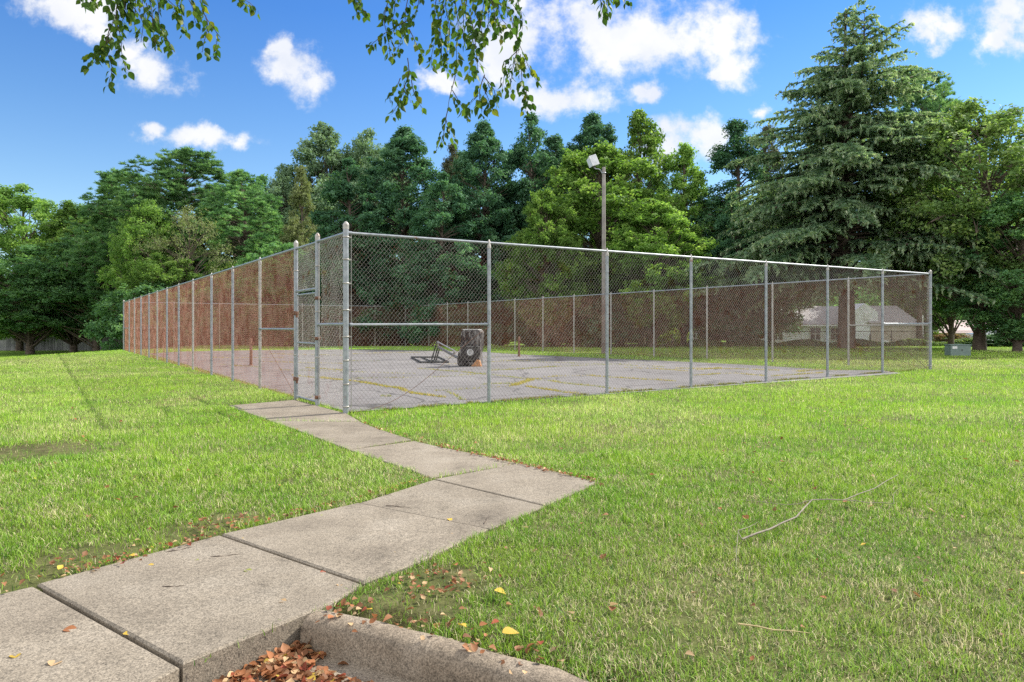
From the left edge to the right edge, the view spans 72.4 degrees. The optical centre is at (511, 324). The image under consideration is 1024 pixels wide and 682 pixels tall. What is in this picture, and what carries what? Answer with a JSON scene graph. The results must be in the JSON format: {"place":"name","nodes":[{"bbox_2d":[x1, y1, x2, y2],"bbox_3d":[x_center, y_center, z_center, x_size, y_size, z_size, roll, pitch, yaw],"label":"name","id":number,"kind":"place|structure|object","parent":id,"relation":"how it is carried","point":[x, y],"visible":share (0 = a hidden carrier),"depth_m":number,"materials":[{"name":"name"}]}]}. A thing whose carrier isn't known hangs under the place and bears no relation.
{"place":"outdoors","nodes":[
{"label":"outdoors","id":0,"kind":"place"},
{"bbox_2d":[0,400,595,681],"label":"path","id":1,"kind":"structure","parent":0,"point":[218,605],"depth_m":4.10,"materials":[{"name":"concrete"}]},
{"bbox_2d":[48,660,61,665],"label":"fallen leaf","id":2,"kind":"object","parent":1,"relation":"on","point":[51,662],"visible":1,"depth_m":3.06,"materials":[{"name":"beige plant"}]},
{"bbox_2d":[63,625,75,630],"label":"fallen leaf","id":3,"kind":"object","parent":1,"relation":"on","point":[70,627],"visible":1,"depth_m":3.41,"materials":[{"name":"brown plant"}]},
{"bbox_2d":[237,653,415,681],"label":"parking lot","id":4,"kind":"structure","parent":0,"point":[362,673],"depth_m":3.25,"materials":[{"name":"grey asphalt"}]},
{"bbox_2d":[0,340,1023,681],"bbox_3d":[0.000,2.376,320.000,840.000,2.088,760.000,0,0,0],"label":"lawn","id":5,"kind":"structure","parent":0,"point":[398,612],"depth_m":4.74,"materials":[{"name":"plant"}]},
{"bbox_2d":[0,183,71,350],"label":"maple tree","id":6,"kind":"object","parent":5,"relation":"on","point":[39,208],"visible":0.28,"depth_m":89.84,"materials":[{"name":"green plant"}]},
{"bbox_2d":[0,200,110,352],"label":"maple tree","id":7,"kind":"object","parent":5,"relation":"on","point":[57,225],"visible":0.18,"depth_m":84.33,"materials":[{"name":"green plant"}]},
{"bbox_2d":[0,244,112,353],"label":"maple tree","id":8,"kind":"object","parent":5,"relation":"on","point":[25,330],"visible":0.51,"depth_m":78.76,"materials":[{"name":"green plant"}]},
{"bbox_2d":[3,236,120,351],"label":"maple tree","id":9,"kind":"object","parent":5,"relation":"on","point":[75,287],"visible":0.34,"depth_m":77.76,"materials":[{"name":"green plant"}]},
{"bbox_2d":[41,202,123,335],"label":"background tree","id":10,"kind":"object","parent":5,"relation":"on","point":[91,219],"depth_m":98.72,"materials":[{"name":"green plant"}]},
{"bbox_2d":[0,336,207,349],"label":"wooden fence","id":11,"kind":"object","parent":5,"relation":"on","point":[49,343],"visible":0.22,"depth_m":92.99,"materials":[{"name":"grey wood"}]},
{"bbox_2d":[55,167,178,342],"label":"pine tree","id":12,"kind":"object","parent":5,"relation":"on","point":[96,211],"visible":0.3,"depth_m":74.89,"materials":[{"name":"green plant"}]},
{"bbox_2d":[96,198,183,307],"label":"leafy tree","id":13,"kind":"object","parent":5,"relation":"on","point":[125,238],"visible":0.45,"depth_m":66.18,"materials":[{"name":"green plant"}]},
{"bbox_2d":[79,280,200,350],"bbox_3d":[-30.015,-0.275,57.852,9.350,6.907,8.455,0,0,-17],"label":"shrub","id":14,"kind":"object","parent":5,"relation":"on","point":[113,324],"visible":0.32,"depth_m":55.90,"materials":[{"name":"green plant"}]},
{"bbox_2d":[111,252,209,339],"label":"leafy tree","id":15,"kind":"object","parent":5,"relation":"on","point":[153,268],"visible":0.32,"depth_m":58.81,"materials":[{"name":"green plant"}]},
{"bbox_2d":[88,146,275,288],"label":"pine tree","id":16,"kind":"object","parent":5,"relation":"on","point":[198,165],"visible":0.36,"depth_m":72.13,"materials":[{"name":"green plant"}]},
{"bbox_2d":[132,204,238,338],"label":"dry tree","id":17,"kind":"object","parent":5,"relation":"on","point":[185,222],"visible":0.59,"depth_m":61.48,"materials":[{"name":"green plant"}]},
{"bbox_2d":[145,286,255,344],"bbox_3d":[-25.811,-0.708,59.842,9.913,5.441,10.962,0,0,40],"label":"shrub","id":18,"kind":"object","parent":5,"relation":"on","point":[195,325],"visible":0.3,"depth_m":57.56,"materials":[{"name":"green plant"}]},
{"bbox_2d":[187,201,235,269],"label":"background tree","id":19,"kind":"object","parent":5,"relation":"on","point":[206,243],"visible":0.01,"depth_m":96.34,"materials":[{"name":"green plant"}]},
{"bbox_2d":[194,260,264,343],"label":"leafy tree","id":20,"kind":"object","parent":5,"relation":"on","point":[221,269],"visible":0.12,"depth_m":59.70,"materials":[{"name":"green plant"}]},
{"bbox_2d":[123,232,342,409],"bbox_3d":[-13.617,0.009,27.943,0.116,3.441,38.784,0,0,-34],"label":"chain link fence","id":21,"kind":"object","parent":5,"relation":"on","point":[295,249],"visible":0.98,"depth_m":18.63,"materials":[{"name":"metal"}]},
{"bbox_2d":[293,282,318,401],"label":"chain link gate","id":22,"kind":"structure","parent":21,"relation":"attached to","point":[297,377],"depth_m":13.69,"materials":[{"name":"metal"}]},
{"bbox_2d":[192,168,289,340],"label":"pine tree","id":23,"kind":"object","parent":5,"relation":"on","point":[235,188],"visible":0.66,"depth_m":68.23,"materials":[{"name":"green plant"}]},
{"bbox_2d":[202,173,313,311],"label":"background tree","id":24,"kind":"object","parent":5,"relation":"on","point":[264,189],"visible":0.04,"depth_m":92.63,"materials":[{"name":"green plant"}]},
{"bbox_2d":[218,290,310,345],"bbox_3d":[-22.201,-0.628,62.121,10.661,5.387,9.641,0,0,20],"label":"shrub","id":25,"kind":"object","parent":5,"relation":"on","point":[247,334],"visible":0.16,"depth_m":59.58,"materials":[{"name":"green plant"}]},
{"bbox_2d":[124,302,405,349],"bbox_3d":[-16.309,0.111,49.240,19.220,3.276,0.116,0,0,-33],"label":"chain link fence","id":26,"kind":"object","parent":5,"relation":"on","point":[280,325],"visible":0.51,"depth_m":49.27,"materials":[{"name":"metal"}]},
{"bbox_2d":[223,241,326,345],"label":"leafy tree","id":27,"kind":"object","parent":5,"relation":"on","point":[269,249],"visible":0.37,"depth_m":58.14,"materials":[{"name":"green plant"}]},
{"bbox_2d":[253,163,312,285],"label":"poplar tree","id":28,"kind":"object","parent":5,"relation":"on","point":[280,185],"visible":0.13,"depth_m":78.88,"materials":[{"name":"green plant"}]},
{"bbox_2d":[275,165,327,345],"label":"dry conifer","id":29,"kind":"object","parent":5,"relation":"on","point":[294,227],"visible":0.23,"depth_m":65.46,"materials":[{"name":"green plant"}]},
{"bbox_2d":[270,289,341,345],"bbox_3d":[-17.434,-0.485,63.100,10.409,5.779,11.510,0,0,8],"label":"shrub","id":30,"kind":"object","parent":5,"relation":"on","point":[289,341],"depth_m":60.08,"materials":[{"name":"green plant"}]},
{"bbox_2d":[256,121,378,292],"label":"poplar tree","id":31,"kind":"object","parent":5,"relation":"on","point":[323,136],"visible":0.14,"depth_m":81.76,"materials":[{"name":"green plant"}]},
{"bbox_2d":[285,156,404,345],"bbox_3d":[-13.287,-5.852,56.852,9.766,15.818,11.246,0,0,-29],"label":"evergreen tree","id":32,"kind":"object","parent":5,"relation":"on","point":[336,189],"visible":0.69,"depth_m":55.59,"materials":[{"name":"green plant"}]},
{"bbox_2d":[76,0,631,153],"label":"overhanging tree","id":33,"kind":"object","parent":5,"relation":"on","point":[103,47],"visible":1,"depth_m":4.69,"materials":[{"name":"green plant"}]},
{"bbox_2d":[320,290,414,345],"bbox_3d":[-11.278,-0.594,61.811,11.994,5.898,10.846,0,0,-16],"label":"shrub","id":34,"kind":"object","parent":5,"relation":"on","point":[388,344],"visible":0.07,"depth_m":60.16,"materials":[{"name":"green plant"}]},
{"bbox_2d":[321,127,416,281],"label":"poplar tree","id":35,"kind":"object","parent":5,"relation":"on","point":[361,147],"visible":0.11,"depth_m":83.59,"materials":[{"name":"green plant"}]},
{"bbox_2d":[351,124,451,345],"bbox_3d":[-9.168,-7.447,59.668,10.344,19.392,12.189,0,0,-18],"label":"evergreen tree","id":36,"kind":"object","parent":5,"relation":"on","point":[401,144],"visible":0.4,"depth_m":57.76,"materials":[{"name":"green plant"}]},
{"bbox_2d":[386,290,461,345],"bbox_3d":[-5.502,-0.514,57.849,9.973,5.186,9.019,0,0,-43],"label":"shrub","id":37,"kind":"object","parent":5,"relation":"on","point":[430,339],"visible":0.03,"depth_m":55.76,"materials":[{"name":"green plant"}]},
{"bbox_2d":[300,609,587,681],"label":"kerb","id":38,"kind":"structure","parent":5,"relation":"on","point":[406,653],"depth_m":3.21,"materials":[{"name":"concrete"}]},
{"bbox_2d":[389,171,498,345],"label":"evergreen tree","id":39,"kind":"object","parent":5,"relation":"on","point":[451,206],"visible":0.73,"depth_m":52.65,"materials":[{"name":"green plant"}]},
{"bbox_2d":[428,142,475,289],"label":"cedar tree","id":40,"kind":"object","parent":5,"relation":"on","point":[447,162],"visible":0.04,"depth_m":63.63,"materials":[{"name":"green plant"}]},
{"bbox_2d":[410,150,495,345],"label":"background tree","id":41,"kind":"object","parent":5,"relation":"on","point":[471,194],"depth_m":70.63,"materials":[{"name":"green plant"}]},
{"bbox_2d":[439,119,524,345],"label":"evergreen tree","id":42,"kind":"object","parent":5,"relation":"on","point":[482,149],"visible":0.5,"depth_m":56.57,"materials":[{"name":"green plant"}]},
{"bbox_2d":[15,280,968,336],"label":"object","id":43,"kind":"object","parent":5,"relation":"on","point":[859,297],"visible":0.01,"depth_m":111.98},
{"bbox_2d":[458,290,530,344],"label":"shrub","id":44,"kind":"object","parent":5,"relation":"on","point":[503,309],"visible":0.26,"depth_m":52.36,"materials":[{"name":"green plant"}]},
{"bbox_2d":[495,587,505,593],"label":"fallen leaf","id":45,"kind":"object","parent":5,"relation":"on","point":[500,589],"visible":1,"depth_m":3.79,"materials":[{"name":"yellow plant"}]},
{"bbox_2d":[502,627,518,633],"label":"fallen leaf","id":46,"kind":"object","parent":5,"relation":"on","point":[508,630],"visible":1,"depth_m":3.28,"materials":[{"name":"yellow plant"}]},
{"bbox_2d":[0,402,1023,681],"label":"leaf litter","id":47,"kind":"object","parent":5,"relation":"on","point":[286,660],"visible":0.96,"depth_m":3.39,"materials":[{"name":"brown plant"}]},
{"bbox_2d":[131,351,922,412],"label":"weeds","id":48,"kind":"object","parent":5,"relation":"on","point":[521,381],"visible":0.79,"depth_m":18.21,"materials":[{"name":"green plant"}]},
{"bbox_2d":[484,111,584,344],"bbox_3d":[1.354,-8.060,59.977,10.558,20.565,12.157,0,0,22],"label":"evergreen tree","id":49,"kind":"object","parent":5,"relation":"on","point":[523,158],"visible":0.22,"depth_m":58.54,"materials":[{"name":"green plant"}]},
{"bbox_2d":[491,186,588,346],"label":"oak tree","id":50,"kind":"object","parent":5,"relation":"on","point":[542,200],"visible":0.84,"depth_m":46.20,"materials":[{"name":"green plant"}]},
{"bbox_2d":[501,133,589,343],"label":"background tree","id":51,"kind":"object","parent":5,"relation":"on","point":[554,143],"visible":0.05,"depth_m":71.18,"materials":[{"name":"green plant"}]},
{"bbox_2d":[506,295,600,345],"bbox_3d":[3.093,-0.300,50.127,8.060,4.044,7.289,0,0,-15],"label":"shrub","id":52,"kind":"object","parent":5,"relation":"on","point":[552,341],"visible":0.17,"depth_m":48.74,"materials":[{"name":"green plant"}]},
{"bbox_2d":[499,140,689,344],"bbox_3d":[5.640,-5.969,52.282,14.953,15.547,13.039,0,0,21],"label":"oak tree","id":53,"kind":"object","parent":5,"relation":"on","point":[571,175],"visible":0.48,"depth_m":49.32,"materials":[{"name":"green plant"}]},
{"bbox_2d":[558,111,633,331],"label":"evergreen tree","id":54,"kind":"object","parent":5,"relation":"on","point":[594,130],"visible":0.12,"depth_m":61.04,"materials":[{"name":"green plant"}]},
{"bbox_2d":[586,154,605,352],"bbox_3d":[4.356,-3.608,36.188,0.986,10.380,0.432,0,0,-16],"label":"light pole","id":55,"kind":"object","parent":5,"relation":"on","point":[592,160],"visible":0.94,"depth_m":36.11,"materials":[{"name":"grey metal"}]},
{"bbox_2d":[571,301,640,346],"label":"shrub","id":56,"kind":"object","parent":5,"relation":"on","point":[599,328],"visible":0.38,"depth_m":45.91,"materials":[{"name":"green plant"}]},
{"bbox_2d":[343,221,931,413],"bbox_3d":[5.245,-0.073,17.035,19.304,3.346,0.180,0,0,-33],"label":"chain link fence","id":57,"kind":"object","parent":5,"relation":"on","point":[346,320],"visible":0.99,"depth_m":14.93,"materials":[{"name":"metal"}]},
{"bbox_2d":[586,109,688,344],"bbox_3d":[10.360,-7.551,54.998,8.754,18.998,7.886,0,0,27],"label":"oak tree","id":58,"kind":"object","parent":5,"relation":"on","point":[650,137],"visible":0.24,"depth_m":54.07,"materials":[{"name":"green plant"}]},
{"bbox_2d":[632,333,669,344],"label":"shrub","id":59,"kind":"object","parent":5,"relation":"on","point":[646,341],"visible":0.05,"depth_m":65.47,"materials":[{"name":"green plant"}]},
{"bbox_2d":[588,200,725,346],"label":"oak tree","id":60,"kind":"object","parent":5,"relation":"on","point":[664,218],"visible":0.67,"depth_m":44.67,"materials":[{"name":"green plant"}]},
{"bbox_2d":[406,274,927,367],"bbox_3d":[2.511,-0.011,38.367,0.109,3.329,38.715,0,0,-34],"label":"chain link fence","id":61,"kind":"object","parent":5,"relation":"on","point":[848,315],"visible":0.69,"depth_m":30.44,"materials":[{"name":"metal"}]},
{"bbox_2d":[657,328,689,344],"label":"shrub","id":62,"kind":"object","parent":5,"relation":"on","point":[677,338],"visible":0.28,"depth_m":59.54,"materials":[{"name":"green plant"}]},
{"bbox_2d":[644,178,715,344],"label":"background tree","id":63,"kind":"object","parent":5,"relation":"on","point":[646,185],"visible":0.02,"depth_m":75.42,"materials":[{"name":"green plant"}]},
{"bbox_2d":[644,142,722,344],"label":"oak tree","id":64,"kind":"object","parent":5,"relation":"on","point":[684,161],"visible":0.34,"depth_m":52.21,"materials":[{"name":"green plant"}]},
{"bbox_2d":[693,195,769,342],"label":"evergreen tree","id":65,"kind":"object","parent":5,"relation":"on","point":[723,221],"visible":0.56,"depth_m":47.11,"materials":[{"name":"green plant"}]},
{"bbox_2d":[668,118,813,339],"bbox_3d":[16.660,-6.776,52.127,11.342,17.054,9.303,0,0,14],"label":"cedar tree","id":66,"kind":"object","parent":5,"relation":"on","point":[724,156],"visible":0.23,"depth_m":51.30,"materials":[{"name":"green plant"}]},
{"bbox_2d":[742,194,798,340],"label":"evergreen tree","id":67,"kind":"object","parent":5,"relation":"on","point":[774,274],"visible":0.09,"depth_m":49.18,"materials":[{"name":"green plant"}]},
{"bbox_2d":[738,623,807,632],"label":"dry stalk","id":68,"kind":"object","parent":5,"relation":"on","point":[768,628],"visible":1,"depth_m":3.26,"materials":[{"name":"plant"}]},
{"bbox_2d":[753,124,802,340],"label":"cedar tree","id":69,"kind":"object","parent":5,"relation":"on","point":[766,148],"visible":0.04,"depth_m":53.67,"materials":[{"name":"green plant"}]},
{"bbox_2d":[624,330,972,344],"bbox_3d":[18.000,0.910,48.500,26.232,1.164,0.060,0,0,7],"label":"chain link fence","id":70,"kind":"object","parent":5,"relation":"on","point":[830,332],"visible":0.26,"depth_m":48.03,"materials":[{"name":"black metal"}]},
{"bbox_2d":[770,176,837,305],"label":"background tree","id":71,"kind":"object","parent":5,"relation":"on","point":[815,294],"visible":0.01,"depth_m":76.58,"materials":[{"name":"green plant"}]},
{"bbox_2d":[736,475,897,563],"bbox_3d":[2.320,1.395,5.488,3.303,0.095,0.870,0,0,-39],"label":"fallen branch","id":72,"kind":"object","parent":5,"relation":"on","point":[762,531],"visible":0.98,"depth_m":5.34,"materials":[{"name":"brown wood"}]},
{"bbox_2d":[760,303,877,343],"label":"house","id":73,"kind":"structure","parent":5,"relation":"on","point":[816,315],"depth_m":61.98,"materials":[{"name":"white"}]},
{"bbox_2d":[775,329,783,340],"bbox_3d":[23.516,0.799,61.970,1.110,1.240,0.070,0,0,0],"label":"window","id":74,"kind":"structure","parent":73,"relation":"in","point":[777,329],"depth_m":61.96,"materials":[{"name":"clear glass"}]},
{"bbox_2d":[809,327,821,340],"bbox_3d":[26.837,0.799,61.970,1.110,1.240,0.070,0,0,0],"label":"window","id":75,"kind":"structure","parent":73,"relation":"in","point":[816,328],"depth_m":61.97,"materials":[{"name":"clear glass"}]},
{"bbox_2d":[829,327,837,340],"bbox_3d":[28.609,0.799,61.970,1.060,1.190,0.070,0,0,0],"label":"window","id":76,"kind":"structure","parent":73,"relation":"in","point":[836,328],"depth_m":61.97,"materials":[{"name":"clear glass"}]},
{"bbox_2d":[687,338,1009,345],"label":"hedge","id":77,"kind":"object","parent":5,"relation":"on","point":[961,340],"visible":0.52,"depth_m":45.98,"materials":[{"name":"green plant"}]},
{"bbox_2d":[684,0,1016,348],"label":"great cedar","id":78,"kind":"object","parent":5,"relation":"on","point":[823,190],"visible":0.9,"depth_m":39.83,"materials":[{"name":"green plant"}]},
{"bbox_2d":[868,306,922,341],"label":"house","id":79,"kind":"structure","parent":5,"relation":"on","point":[887,320],"depth_m":60.00,"materials":[{"name":"beige"}]},
{"bbox_2d":[872,65,967,338],"bbox_3d":[30.232,-8.758,52.025,6.734,20.965,8.571,0,0,21],"label":"pine tree","id":80,"kind":"object","parent":5,"relation":"on","point":[939,103],"visible":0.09,"depth_m":50.67,"materials":[{"name":"green plant"}]},
{"bbox_2d":[857,166,998,337],"bbox_3d":[38.793,-7.079,66.341,12.991,18.841,12.167,0,0,-9],"label":"background tree","id":81,"kind":"object","parent":5,"relation":"on","point":[935,319],"visible":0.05,"depth_m":64.72,"materials":[{"name":"green plant"}]},
{"bbox_2d":[923,332,946,341],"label":"shrub","id":82,"kind":"object","parent":5,"relation":"on","point":[935,333],"visible":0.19,"depth_m":53.70,"materials":[{"name":"green plant"}]},
{"bbox_2d":[863,96,1023,349],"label":"beech tree","id":83,"kind":"object","parent":5,"relation":"on","point":[996,126],"visible":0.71,"depth_m":36.42,"materials":[{"name":"green plant"}]},
{"bbox_2d":[890,168,1014,343],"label":"beech tree","id":84,"kind":"object","parent":5,"relation":"on","point":[941,305],"visible":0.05,"depth_m":41.89,"materials":[{"name":"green plant"}]},
{"bbox_2d":[933,333,971,341],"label":"shrub","id":85,"kind":"object","parent":5,"relation":"on","point":[940,336],"visible":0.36,"depth_m":49.62,"materials":[{"name":"green plant"}]},
{"bbox_2d":[933,320,972,341],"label":"house","id":86,"kind":"structure","parent":5,"relation":"on","point":[961,330],"depth_m":78.24,"materials":[{"name":"white"}]},
{"bbox_2d":[944,344,970,355],"bbox_3d":[20.175,1.145,31.700,0.880,0.518,0.660,0,0,8],"label":"utility box","id":87,"kind":"object","parent":5,"relation":"on","point":[957,349],"visible":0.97,"depth_m":31.42,"materials":[{"name":"green metal"}]},
{"bbox_2d":[932,190,1023,351],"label":"beech tree","id":88,"kind":"object","parent":5,"relation":"on","point":[1010,329],"visible":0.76,"depth_m":35.61,"materials":[{"name":"green plant"}]},
{"bbox_2d":[955,342,1007,345],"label":"shrub","id":89,"kind":"object","parent":5,"relation":"on","point":[991,343],"visible":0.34,"depth_m":43.30,"materials":[{"name":"green plant"}]},
{"bbox_2d":[964,328,1008,340],"bbox_3d":[41.176,1.001,59.998,4.320,1.445,1.830,0,0,-12],"label":"parked car","id":90,"kind":"object","parent":5,"relation":"on","point":[971,334],"visible":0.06,"depth_m":59.55,"materials":[{"name":"white paint"}]},
{"bbox_2d":[968,144,1023,323],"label":"background tree","id":91,"kind":"object","parent":5,"relation":"on","point":[1003,191],"visible":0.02,"depth_m":60.84,"materials":[{"name":"green plant"}]},
{"bbox_2d":[969,334,1023,345],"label":"shrub","id":92,"kind":"object","parent":5,"relation":"on","point":[993,341],"visible":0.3,"depth_m":43.68,"materials":[{"name":"green plant"}]},
{"bbox_2d":[0,0,1023,268],"label":"sky","id":93,"kind":"structure","parent":0,"point":[693,66],"materials":[{"name":"blue"}]},
{"bbox_2d":[150,349,900,411],"bbox_3d":[-4.578,1.509,30.770,17.470,0.168,34.627,0,0,-33],"label":"court surface","id":94,"kind":"object","parent":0,"point":[431,379],"visible":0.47,"depth_m":20.53,"materials":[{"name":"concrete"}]},
{"bbox_2d":[249,338,253,365],"bbox_3d":[-9.839,1.026,26.388,0.200,1.040,0.200,0,0,0],"label":"net post","id":95,"kind":"object","parent":94,"relation":"on","point":[251,358],"visible":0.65,"depth_m":26.35,"materials":[{"name":"metal"}]},
{"bbox_2d":[411,329,483,366],"bbox_3d":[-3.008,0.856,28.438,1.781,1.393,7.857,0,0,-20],"label":"basketball stand","id":96,"kind":"object","parent":94,"relation":"on","point":[474,353],"visible":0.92,"depth_m":25.15,"materials":[{"name":"plastic"}]},
{"bbox_2d":[517,336,520,356],"bbox_3d":[0.328,1.026,32.839,0.200,0.950,0.200,0,0,0],"label":"net post","id":97,"kind":"object","parent":94,"relation":"on","point":[519,340],"visible":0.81,"depth_m":32.79,"materials":[{"name":"metal"}]}
]}

